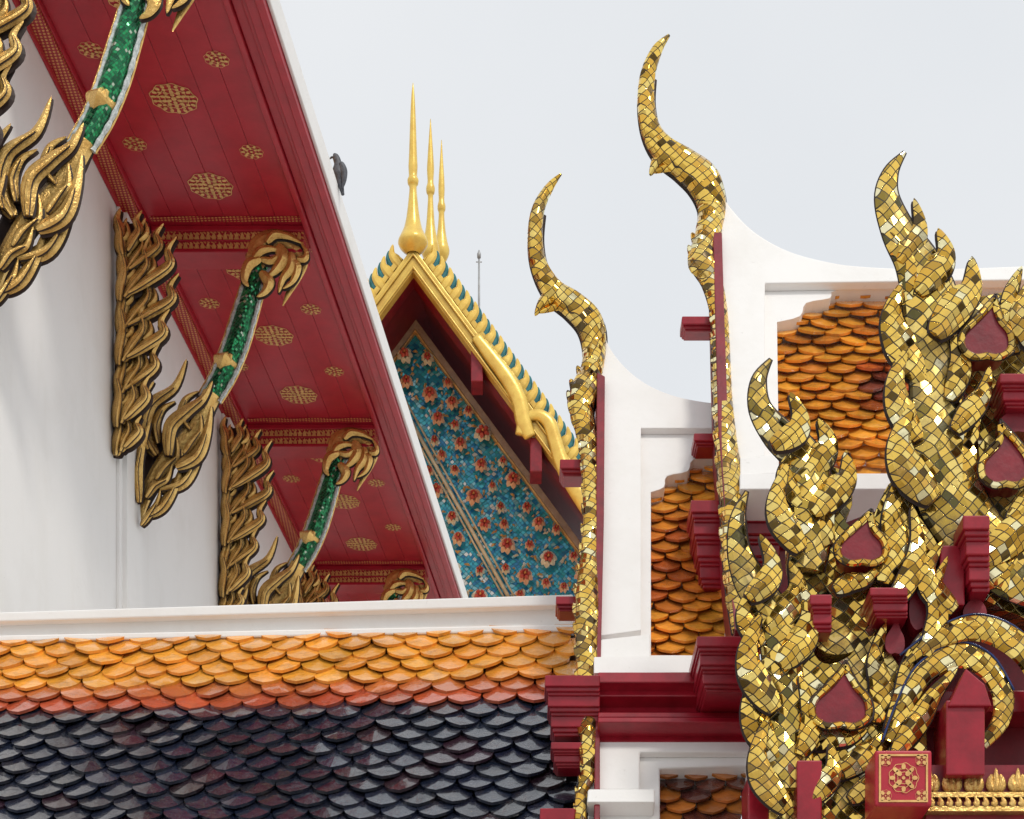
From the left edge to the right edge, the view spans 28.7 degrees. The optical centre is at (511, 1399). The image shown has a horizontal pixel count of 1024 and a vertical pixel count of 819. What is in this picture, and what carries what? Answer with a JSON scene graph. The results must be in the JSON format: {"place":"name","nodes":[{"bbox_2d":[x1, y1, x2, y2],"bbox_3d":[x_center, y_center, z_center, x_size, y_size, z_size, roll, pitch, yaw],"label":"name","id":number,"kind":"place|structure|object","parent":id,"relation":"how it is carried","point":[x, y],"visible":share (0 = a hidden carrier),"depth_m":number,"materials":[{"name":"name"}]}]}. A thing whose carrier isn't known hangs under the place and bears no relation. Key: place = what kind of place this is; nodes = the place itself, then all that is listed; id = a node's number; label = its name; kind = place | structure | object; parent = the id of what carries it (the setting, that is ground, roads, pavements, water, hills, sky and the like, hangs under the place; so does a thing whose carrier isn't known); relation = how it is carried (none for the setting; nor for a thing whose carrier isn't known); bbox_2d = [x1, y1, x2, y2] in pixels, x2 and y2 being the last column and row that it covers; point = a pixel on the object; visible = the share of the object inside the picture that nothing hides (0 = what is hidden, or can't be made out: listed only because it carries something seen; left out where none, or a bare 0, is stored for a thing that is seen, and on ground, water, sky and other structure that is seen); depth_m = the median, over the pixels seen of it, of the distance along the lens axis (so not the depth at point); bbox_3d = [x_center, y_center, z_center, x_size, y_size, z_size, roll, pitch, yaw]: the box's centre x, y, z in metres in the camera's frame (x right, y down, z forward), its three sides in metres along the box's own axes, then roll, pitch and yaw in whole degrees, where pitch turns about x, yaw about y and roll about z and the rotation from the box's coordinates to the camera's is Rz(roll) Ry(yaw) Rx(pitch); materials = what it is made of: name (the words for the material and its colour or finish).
{"place":"outdoors","nodes":[
{"label":"outdoors","id":0,"kind":"place"},
{"label":"ground","id":1,"kind":"structure","parent":0,"visible":0},
{"bbox_2d":[0,0,467,611],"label":"ordination hall","id":2,"kind":"structure","parent":1,"relation":"on","point":[202,400],"depth_m":16.31,"materials":[{"name":"white paint"}]},
{"bbox_2d":[330,153,346,195],"bbox_3d":[-1.434,-10.186,16.612,0.140,0.348,0.101,0,0,41],"label":"pigeon","id":3,"kind":"object","parent":2,"relation":"on","point":[340,169],"visible":0.93,"depth_m":16.58,"materials":[{"name":"grey"}]},
{"bbox_2d":[0,595,578,818],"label":"cloister gallery","id":4,"kind":"object","parent":1,"relation":"on","point":[416,709],"visible":0.98,"depth_m":12.30,"materials":[{"name":"tile"}]},
{"bbox_2d":[368,85,582,597],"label":"pediment hall","id":5,"kind":"structure","parent":1,"relation":"on","point":[497,444],"depth_m":40.51,"materials":[{"name":"teal tile"}]},
{"bbox_2d":[476,250,481,307],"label":"lightning rod","id":6,"kind":"object","parent":5,"relation":"attached to","point":[478,257],"visible":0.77,"depth_m":43.98,"materials":[{"name":"grey metal"}]},
{"bbox_2d":[527,34,1023,818],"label":"tiered roof hall","id":7,"kind":"structure","parent":1,"relation":"on","point":[643,704],"depth_m":12.17,"materials":[{"name":"white paint"}]},
{"bbox_2d":[727,151,1023,818],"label":"naga roof gable","id":8,"kind":"structure","parent":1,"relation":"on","point":[883,678],"depth_m":10.48,"materials":[{"name":"gold metal"}]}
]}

